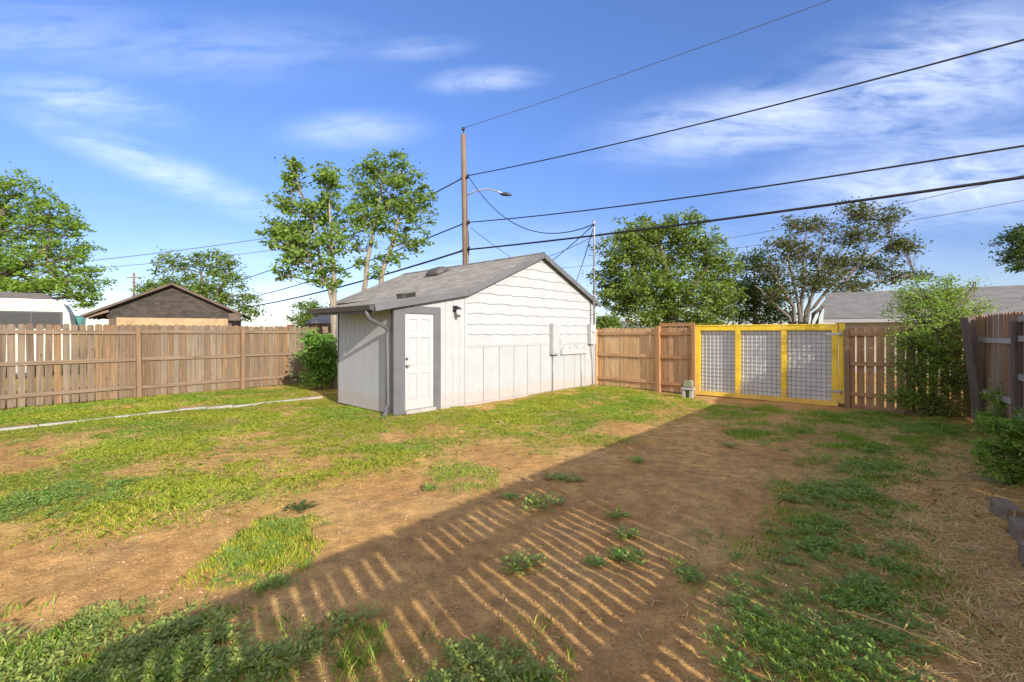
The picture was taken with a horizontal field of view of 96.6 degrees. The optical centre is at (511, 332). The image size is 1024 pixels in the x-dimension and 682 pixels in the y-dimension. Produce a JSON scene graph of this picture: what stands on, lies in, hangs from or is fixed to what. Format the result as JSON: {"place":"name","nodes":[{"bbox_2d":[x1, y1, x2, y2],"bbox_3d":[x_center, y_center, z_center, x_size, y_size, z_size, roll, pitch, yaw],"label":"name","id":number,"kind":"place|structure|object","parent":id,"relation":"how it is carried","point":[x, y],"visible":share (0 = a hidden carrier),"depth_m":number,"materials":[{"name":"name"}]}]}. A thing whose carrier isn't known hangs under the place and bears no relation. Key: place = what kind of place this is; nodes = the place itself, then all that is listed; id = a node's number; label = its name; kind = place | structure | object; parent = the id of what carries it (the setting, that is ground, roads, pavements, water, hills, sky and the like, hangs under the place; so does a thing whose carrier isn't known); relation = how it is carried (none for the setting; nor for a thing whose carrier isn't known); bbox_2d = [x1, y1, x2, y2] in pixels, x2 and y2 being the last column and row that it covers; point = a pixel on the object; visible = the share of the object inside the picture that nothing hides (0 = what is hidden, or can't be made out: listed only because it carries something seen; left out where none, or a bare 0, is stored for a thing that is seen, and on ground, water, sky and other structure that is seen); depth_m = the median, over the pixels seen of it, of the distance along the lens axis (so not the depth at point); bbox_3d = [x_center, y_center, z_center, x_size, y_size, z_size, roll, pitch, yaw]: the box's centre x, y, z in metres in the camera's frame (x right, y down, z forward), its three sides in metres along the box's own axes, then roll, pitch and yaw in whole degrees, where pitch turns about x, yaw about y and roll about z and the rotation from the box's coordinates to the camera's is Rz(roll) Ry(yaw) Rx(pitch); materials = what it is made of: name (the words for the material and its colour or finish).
{"place":"outdoors","nodes":[
{"label":"outdoors","id":0,"kind":"place"},
{"bbox_2d":[34,224,349,266],"bbox_3d":[-32.148,-7.327,40.000,37.389,4.538,0.060,0,0,0],"label":"power line","id":1,"kind":"object","parent":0,"point":[185,249],"visible":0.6,"depth_m":39.98,"materials":[{"name":"black rubber"}]},
{"bbox_2d":[39,239,353,272],"bbox_3d":[-32.148,-6.505,40.000,37.387,3.482,0.050,0,0,0],"label":"power line","id":2,"kind":"object","parent":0,"point":[179,260],"visible":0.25,"depth_m":39.98,"materials":[{"name":"grey metal"}]},
{"bbox_2d":[304,315,330,327],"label":"house","id":3,"kind":"structure","parent":0,"point":[321,321],"depth_m":30.36,"materials":[{"name":"grey"}]},
{"bbox_2d":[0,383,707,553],"bbox_3d":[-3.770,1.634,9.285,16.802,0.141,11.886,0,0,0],"label":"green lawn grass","id":4,"kind":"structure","parent":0,"point":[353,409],"depth_m":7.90,"materials":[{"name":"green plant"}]},
{"bbox_2d":[0,334,1023,681],"bbox_3d":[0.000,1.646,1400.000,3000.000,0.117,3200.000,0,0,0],"label":"ground","id":5,"kind":"structure","parent":0,"point":[338,564],"depth_m":3.56,"materials":[{"name":"soil"}]},
{"bbox_2d":[0,292,75,378],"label":"camper","id":6,"kind":"object","parent":5,"relation":"on","point":[18,308],"visible":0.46,"depth_m":16.36,"materials":[{"name":"white metal"}]},
{"bbox_2d":[0,311,62,328],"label":"window","id":7,"kind":"structure","parent":6,"relation":"in","point":[16,318],"depth_m":16.31,"materials":[{"name":"black glass"}]},
{"bbox_2d":[75,316,85,329],"bbox_3d":[-17.855,0.320,18.700,0.630,2.020,0.200,0,0,0],"label":"folded tarp","id":8,"kind":"object","parent":6,"relation":"hanging from","point":[79,320],"visible":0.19,"depth_m":18.60,"materials":[{"name":"teal fabric"}]},
{"bbox_2d":[0,161,121,310],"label":"locust tree","id":9,"kind":"object","parent":5,"relation":"on","point":[56,282],"visible":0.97,"depth_m":23.79,"materials":[{"name":"green plant"}]},
{"bbox_2d":[0,475,150,521],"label":"ground weeds","id":10,"kind":"object","parent":5,"relation":"on","point":[32,498],"visible":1,"depth_m":4.52,"materials":[{"name":"green plant"}]},
{"bbox_2d":[127,273,140,295],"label":"utility pole","id":11,"kind":"object","parent":5,"relation":"on","point":[133,277],"visible":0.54,"depth_m":70.94,"materials":[{"name":"brown wood"}]},
{"bbox_2d":[0,594,282,681],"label":"ground weeds","id":12,"kind":"object","parent":5,"relation":"on","point":[166,630],"visible":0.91,"depth_m":2.35,"materials":[{"name":"green plant"}]},
{"bbox_2d":[0,396,322,430],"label":"path edging","id":13,"kind":"object","parent":5,"relation":"on","point":[66,422],"visible":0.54,"depth_m":9.29,"materials":[{"name":"concrete"}]},
{"bbox_2d":[80,283,249,367],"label":"neighbour house","id":14,"kind":"structure","parent":5,"relation":"on","point":[172,304],"depth_m":21.84,"materials":[{"name":"brick"}]},
{"bbox_2d":[0,323,330,408],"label":"wooden fence","id":15,"kind":"object","parent":5,"relation":"on","point":[237,356],"visible":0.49,"depth_m":11.59,"materials":[{"name":"brown wood"}]},
{"bbox_2d":[0,482,336,586],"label":"straw litter","id":16,"kind":"object","parent":5,"relation":"on","point":[149,529],"visible":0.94,"depth_m":3.84,"materials":[{"name":"beige plant"}]},
{"bbox_2d":[0,592,379,681],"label":"grass tufts","id":17,"kind":"object","parent":5,"relation":"on","point":[56,632],"visible":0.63,"depth_m":2.33,"materials":[{"name":"green plant"}]},
{"bbox_2d":[128,246,271,322],"bbox_3d":[-21.525,-2.276,31.684,9.275,7.878,4.397,0,0,0],"label":"elm tree","id":18,"kind":"object","parent":5,"relation":"on","point":[222,298],"visible":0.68,"depth_m":31.76,"materials":[{"name":"green plant"}]},
{"bbox_2d":[170,512,346,595],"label":"grass tufts","id":19,"kind":"object","parent":5,"relation":"on","point":[300,548],"visible":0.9,"depth_m":3.42,"materials":[{"name":"green plant"}]},
{"bbox_2d":[284,499,316,513],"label":"weed plant","id":20,"kind":"object","parent":5,"relation":"on","point":[301,506],"visible":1,"depth_m":4.17,"materials":[{"name":"green plant"}]},
{"bbox_2d":[285,297,327,327],"bbox_3d":[-16.015,-0.546,36.187,4.018,4.428,2.722,0,0,0],"label":"round tree","id":21,"kind":"object","parent":5,"relation":"on","point":[305,316],"visible":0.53,"depth_m":35.67,"materials":[{"name":"green plant"}]},
{"bbox_2d":[254,155,362,388],"bbox_3d":[-6.109,-1.796,13.523,3.220,6.923,2.301,0,0,0],"label":"ash tree","id":22,"kind":"object","parent":5,"relation":"on","point":[297,240],"visible":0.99,"depth_m":13.37,"materials":[{"name":"green plant"}]},
{"bbox_2d":[290,328,337,389],"bbox_3d":[-5.541,0.757,13.088,1.614,1.800,1.341,0,0,0],"label":"shrub","id":23,"kind":"object","parent":5,"relation":"on","point":[318,358],"visible":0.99,"depth_m":12.97,"materials":[{"name":"green plant"}]},
{"bbox_2d":[3,386,694,519],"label":"ground weeds","id":24,"kind":"object","parent":5,"relation":"on","point":[79,508],"visible":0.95,"depth_m":7.26,"materials":[{"name":"green plant"}]},
{"bbox_2d":[0,383,738,556],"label":"lawn grass","id":25,"kind":"structure","parent":5,"relation":"on","point":[162,445],"depth_m":6.87,"materials":[{"name":"green plant"}]},
{"bbox_2d":[339,148,438,290],"bbox_3d":[-5.545,-3.229,20.070,4.850,9.790,3.393,0,0,0],"label":"ash tree","id":26,"kind":"object","parent":5,"relation":"on","point":[377,206],"visible":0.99,"depth_m":19.92,"materials":[{"name":"green plant"}]},
{"bbox_2d":[220,600,564,681],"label":"ground weeds","id":27,"kind":"object","parent":5,"relation":"on","point":[473,648],"visible":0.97,"depth_m":2.27,"materials":[{"name":"green plant"}]},
{"bbox_2d":[265,608,577,681],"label":"grass tufts","id":28,"kind":"object","parent":5,"relation":"on","point":[363,659],"visible":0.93,"depth_m":2.30,"materials":[{"name":"green plant"}]},
{"bbox_2d":[423,482,439,490],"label":"weed plant","id":29,"kind":"object","parent":5,"relation":"on","point":[430,486],"visible":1,"depth_m":4.81,"materials":[{"name":"green plant"}]},
{"bbox_2d":[307,220,601,416],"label":"shed","id":30,"kind":"structure","parent":5,"relation":"on","point":[441,337],"depth_m":10.73,"materials":[{"name":"white"}]},
{"bbox_2d":[405,313,432,409],"bbox_3d":[-1.889,0.585,9.363,0.130,1.940,0.716,0,0,43],"label":"door","id":31,"kind":"structure","parent":30,"relation":"in","point":[420,402],"depth_m":9.36,"materials":[{"name":"white wood"}]},
{"bbox_2d":[553,225,592,259],"bbox_3d":[1.097,-2.968,20.394,0.028,0.647,13.505,0,0,-12],"label":"power line","id":32,"kind":"object","parent":30,"relation":"attached to","point":[573,242],"visible":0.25,"depth_m":15.57,"materials":[{"name":"black metal"}]},
{"bbox_2d":[551,235,594,255],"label":"power line","id":33,"kind":"object","parent":30,"relation":"attached to","point":[574,245],"visible":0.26,"depth_m":15.45,"materials":[{"name":"grey metal"}]},
{"bbox_2d":[576,225,594,280],"bbox_3d":[2.697,-2.415,18.894,0.028,1.754,10.223,0,0,2],"label":"power line","id":34,"kind":"object","parent":30,"relation":"attached to","point":[585,253],"visible":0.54,"depth_m":15.80,"materials":[{"name":"black metal"}]},
{"bbox_2d":[422,458,500,493],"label":"grass tufts","id":35,"kind":"object","parent":5,"relation":"on","point":[467,473],"visible":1,"depth_m":5.33,"materials":[{"name":"green plant"}]},
{"bbox_2d":[459,127,511,263],"bbox_3d":[-1.228,-3.747,21.000,2.434,11.400,0.443,0,0,0],"label":"utility pole","id":36,"kind":"object","parent":5,"relation":"on","point":[464,177],"visible":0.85,"depth_m":20.90,"materials":[{"name":"brown wood"}]},
{"bbox_2d":[132,179,458,285],"bbox_3d":[-30.713,-6.231,46.100,75.379,3.488,0.060,0,0,41],"label":"power line","id":37,"kind":"object","parent":36,"relation":"attached to","point":[357,232],"visible":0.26,"depth_m":26.35,"materials":[{"name":"black metal"}]},
{"bbox_2d":[133,225,460,301],"bbox_3d":[-30.694,-4.402,46.100,75.407,3.147,0.060,0,0,41],"label":"power line","id":38,"kind":"object","parent":36,"relation":"attached to","point":[371,260],"visible":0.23,"depth_m":26.11,"materials":[{"name":"black metal"}]},
{"bbox_2d":[235,250,461,308],"bbox_3d":[-30.571,-3.377,46.000,75.725,2.624,0.090,0,0,41],"label":"power line","id":39,"kind":"object","parent":36,"relation":"attached to","point":[369,278],"visible":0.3,"depth_m":25.16,"materials":[{"name":"black metal"}]},
{"bbox_2d":[468,176,592,233],"bbox_3d":[0.257,-5.172,17.299,0.032,3.876,8.327,0,0,-33],"label":"power line","id":40,"kind":"object","parent":36,"relation":"attached to","point":[525,228],"visible":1,"depth_m":16.73,"materials":[{"name":"black metal"}]},
{"bbox_2d":[464,0,829,127],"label":"power line","id":41,"kind":"object","parent":36,"relation":"attached to","point":[666,59],"visible":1,"depth_m":14.46,"materials":[{"name":"black rubber"}]},
{"bbox_2d":[467,176,1023,249],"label":"power line","id":42,"kind":"object","parent":36,"relation":"attached to","point":[888,196],"visible":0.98,"depth_m":12.28,"materials":[{"name":"black metal"}]},
{"bbox_2d":[468,39,1023,175],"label":"power line","id":43,"kind":"object","parent":36,"relation":"attached to","point":[1009,43],"visible":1,"depth_m":12.28,"materials":[{"name":"black rubber"}]},
{"bbox_2d":[469,145,1023,222],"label":"power line","id":44,"kind":"object","parent":36,"relation":"attached to","point":[988,151],"visible":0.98,"depth_m":12.28,"materials":[{"name":"black rubber"}]},
{"bbox_2d":[500,491,519,499],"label":"weed plant","id":45,"kind":"object","parent":5,"relation":"on","point":[509,495],"visible":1,"depth_m":4.55,"materials":[{"name":"green plant"}]},
{"bbox_2d":[39,404,984,681],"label":"soil clods","id":46,"kind":"object","parent":5,"relation":"on","point":[269,608],"visible":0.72,"depth_m":3.18,"materials":[{"name":"brown soil"}]},
{"bbox_2d":[499,547,548,574],"bbox_3d":[0.083,1.601,3.219,0.356,0.088,0.366,0,0,0],"label":"weed plant","id":47,"kind":"object","parent":5,"relation":"on","point":[527,560],"visible":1,"depth_m":3.20,"materials":[{"name":"green plant"}]},
{"bbox_2d":[521,491,564,511],"bbox_3d":[0.302,1.620,4.360,0.423,0.082,0.502,0,0,13],"label":"weed plant","id":48,"kind":"object","parent":5,"relation":"on","point":[534,501],"visible":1,"depth_m":4.40,"materials":[{"name":"green plant"}]},
{"bbox_2d":[541,471,584,484],"bbox_3d":[0.571,1.636,5.159,0.460,0.078,0.376,0,0,-22],"label":"weed plant","id":49,"kind":"object","parent":5,"relation":"on","point":[553,477],"visible":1,"depth_m":5.17,"materials":[{"name":"green plant"}]},
{"bbox_2d":[583,554,606,566],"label":"weed plant","id":50,"kind":"object","parent":5,"relation":"on","point":[597,560],"visible":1,"depth_m":3.24,"materials":[{"name":"green plant"}]},
{"bbox_2d":[596,312,631,329],"bbox_3d":[4.143,0.400,18.986,2.350,2.504,1.438,0,0,0],"label":"shrub","id":51,"kind":"object","parent":5,"relation":"on","point":[612,321],"visible":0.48,"depth_m":18.80,"materials":[{"name":"green plant"}]},
{"bbox_2d":[603,506,631,519],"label":"weed plant","id":52,"kind":"object","parent":5,"relation":"on","point":[615,515],"visible":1,"depth_m":4.12,"materials":[{"name":"green plant"}]},
{"bbox_2d":[608,524,640,539],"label":"weed plant","id":53,"kind":"object","parent":5,"relation":"on","point":[628,533],"visible":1,"depth_m":3.70,"materials":[{"name":"green plant"}]},
{"bbox_2d":[594,328,655,391],"bbox_3d":[3.355,0.851,13.536,2.162,1.998,0.127,0,0,45],"label":"wooden fence","id":54,"kind":"object","parent":5,"relation":"on","point":[625,357],"visible":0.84,"depth_m":13.54,"materials":[{"name":"brown wood"}]},
{"bbox_2d":[605,544,647,565],"bbox_3d":[0.831,1.629,3.335,0.302,0.071,0.302,0,0,0],"label":"weed plant","id":55,"kind":"object","parent":5,"relation":"on","point":[618,552],"visible":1,"depth_m":3.34,"materials":[{"name":"green plant"}]},
{"bbox_2d":[627,456,649,462],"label":"weed plant","id":56,"kind":"object","parent":5,"relation":"on","point":[637,457],"visible":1,"depth_m":5.87,"materials":[{"name":"green plant"}]},
{"bbox_2d":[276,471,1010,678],"bbox_3d":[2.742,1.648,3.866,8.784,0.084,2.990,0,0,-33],"label":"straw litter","id":57,"kind":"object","parent":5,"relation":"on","point":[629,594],"visible":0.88,"depth_m":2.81,"materials":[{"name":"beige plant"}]},
{"bbox_2d":[582,206,753,328],"bbox_3d":[8.405,-2.524,24.840,9.414,8.374,5.547,0,0,0],"label":"elm tree","id":58,"kind":"object","parent":5,"relation":"on","point":[624,291],"visible":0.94,"depth_m":24.36,"materials":[{"name":"green plant"}]},
{"bbox_2d":[656,323,696,395],"bbox_3d":[4.472,0.798,12.393,0.132,2.105,1.162,0,0,-44],"label":"wooden fence","id":59,"kind":"object","parent":5,"relation":"on","point":[675,357],"visible":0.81,"depth_m":12.46,"materials":[{"name":"brown wood"}]},
{"bbox_2d":[681,380,694,398],"bbox_3d":[4.421,1.423,11.459,0.302,0.455,0.218,0,0,35],"label":"block pile","id":60,"kind":"object","parent":5,"relation":"on","point":[688,388],"visible":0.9,"depth_m":11.40,"materials":[{"name":"concrete"}]},
{"bbox_2d":[672,565,704,582],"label":"weed plant","id":61,"kind":"object","parent":5,"relation":"on","point":[693,576],"visible":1,"depth_m":3.04,"materials":[{"name":"green plant"}]},
{"bbox_2d":[719,441,738,446],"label":"weed plant","id":62,"kind":"object","parent":5,"relation":"on","point":[725,443],"visible":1,"depth_m":6.68,"materials":[{"name":"green plant"}]},
{"bbox_2d":[683,403,808,419],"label":"grass tufts","id":63,"kind":"object","parent":5,"relation":"on","point":[765,407],"visible":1,"depth_m":9.35,"materials":[{"name":"green plant"}]},
{"bbox_2d":[701,242,806,324],"bbox_3d":[15.420,-2.040,29.188,5.961,7.375,4.307,0,0,0],"label":"dark tree","id":64,"kind":"object","parent":5,"relation":"on","point":[755,302],"visible":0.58,"depth_m":28.75,"materials":[{"name":"green plant"}]},
{"bbox_2d":[710,419,809,442],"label":"grass tufts","id":65,"kind":"object","parent":5,"relation":"on","point":[749,433],"visible":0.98,"depth_m":7.51,"materials":[{"name":"green plant"}]},
{"bbox_2d":[775,493,798,500],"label":"weed plant","id":66,"kind":"object","parent":5,"relation":"on","point":[788,498],"visible":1,"depth_m":4.53,"materials":[{"name":"green plant"}]},
{"bbox_2d":[668,409,994,681],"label":"ground weeds","id":67,"kind":"object","parent":5,"relation":"on","point":[867,647],"visible":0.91,"depth_m":2.73,"materials":[{"name":"green plant"}]},
{"bbox_2d":[660,408,1023,681],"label":"grass tufts","id":68,"kind":"object","parent":5,"relation":"on","point":[845,437],"visible":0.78,"depth_m":3.80,"materials":[{"name":"green plant"}]},
{"bbox_2d":[839,323,845,406],"bbox_3d":[7.269,0.755,10.051,0.130,1.910,0.115,0,0,40],"label":"gate post","id":69,"kind":"object","parent":5,"relation":"on","point":[842,326],"visible":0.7,"depth_m":10.01,"materials":[{"name":"yellow paint"}]},
{"bbox_2d":[695,324,841,405],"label":"yellow gate","id":70,"kind":"structure","parent":69,"relation":"attached to","point":[791,363],"depth_m":10.95,"materials":[{"name":"paint"}]},
{"bbox_2d":[750,195,942,325],"bbox_3d":[17.610,-2.727,24.155,9.938,8.821,3.586,0,0,0],"label":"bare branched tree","id":71,"kind":"object","parent":5,"relation":"on","point":[838,263],"visible":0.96,"depth_m":23.92,"materials":[{"name":"green plant"}]},
{"bbox_2d":[755,432,1023,681],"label":"straw litter","id":72,"kind":"object","parent":5,"relation":"on","point":[1018,574],"visible":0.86,"depth_m":3.16,"materials":[{"name":"beige plant"}]},
{"bbox_2d":[837,609,975,657],"bbox_3d":[2.109,1.592,2.456,0.591,0.070,0.103,0,0,36],"label":"fallen twig","id":73,"kind":"object","parent":5,"relation":"on","point":[850,612],"visible":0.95,"depth_m":2.46,"materials":[{"name":"wood"}]},
{"bbox_2d":[843,326,970,417],"bbox_3d":[8.082,0.859,9.282,2.178,1.982,0.128,0,0,40],"label":"wooden fence","id":74,"kind":"object","parent":5,"relation":"on","point":[850,363],"visible":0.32,"depth_m":9.64,"materials":[{"name":"brown wood"}]},
{"bbox_2d":[873,271,1009,418],"bbox_3d":[8.379,0.273,8.857,2.455,2.968,1.510,0,0,0],"label":"sapling tree","id":75,"kind":"object","parent":5,"relation":"on","point":[949,300],"visible":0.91,"depth_m":8.86,"materials":[{"name":"green plant"}]},
{"bbox_2d":[961,378,1010,433],"bbox_3d":[7.864,1.138,7.316,1.072,1.028,0.647,0,0,0],"label":"bed plant","id":76,"kind":"object","parent":5,"relation":"on","point":[997,401],"visible":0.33,"depth_m":7.35,"materials":[{"name":"green plant"}]},
{"bbox_2d":[950,406,1023,487],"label":"bed plant","id":77,"kind":"object","parent":5,"relation":"on","point":[1014,468],"visible":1,"depth_m":4.89,"materials":[{"name":"green plant"}]},
{"bbox_2d":[960,311,1023,439],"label":"wooden fence","id":78,"kind":"object","parent":5,"relation":"on","point":[993,344],"visible":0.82,"depth_m":7.62,"materials":[{"name":"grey wood"}]},
{"bbox_2d":[979,223,1023,273],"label":"dark tree","id":79,"kind":"object","parent":5,"relation":"on","point":[1016,234],"visible":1,"depth_m":29.99,"materials":[{"name":"green plant"}]},
{"bbox_2d":[989,497,1023,522],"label":"edging stone","id":80,"kind":"object","parent":5,"relation":"on","point":[1004,508],"visible":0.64,"depth_m":4.03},
{"bbox_2d":[1008,516,1023,544],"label":"edging stone","id":81,"kind":"object","parent":5,"relation":"on","point":[1016,528],"visible":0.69,"depth_m":3.64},
{"bbox_2d":[1018,539,1023,566],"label":"edging stone","id":82,"kind":"object","parent":5,"relation":"on","point":[1021,550],"visible":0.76,"depth_m":3.30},
{"bbox_2d":[0,0,1023,330],"label":"sky","id":83,"kind":"structure","parent":0,"point":[165,122],"materials":[{"name":"blue"}]},
{"bbox_2d":[619,319,649,328],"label":"house","id":84,"kind":"structure","parent":0,"point":[633,325],"depth_m":45.88,"materials":[{"name":"grey"}]},
{"bbox_2d":[567,200,1023,267],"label":"power line","id":85,"kind":"object","parent":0,"point":[827,234],"visible":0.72,"depth_m":19.55,"materials":[{"name":"black rubber"}]},
{"bbox_2d":[589,175,1022,255],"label":"power line","id":86,"kind":"object","parent":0,"point":[813,222],"visible":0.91,"depth_m":14.74,"materials":[{"name":"grey metal"}]},
{"bbox_2d":[823,285,1023,375],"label":"neighbour garage","id":87,"kind":"structure","parent":0,"point":[855,310],"depth_m":18.37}
]}

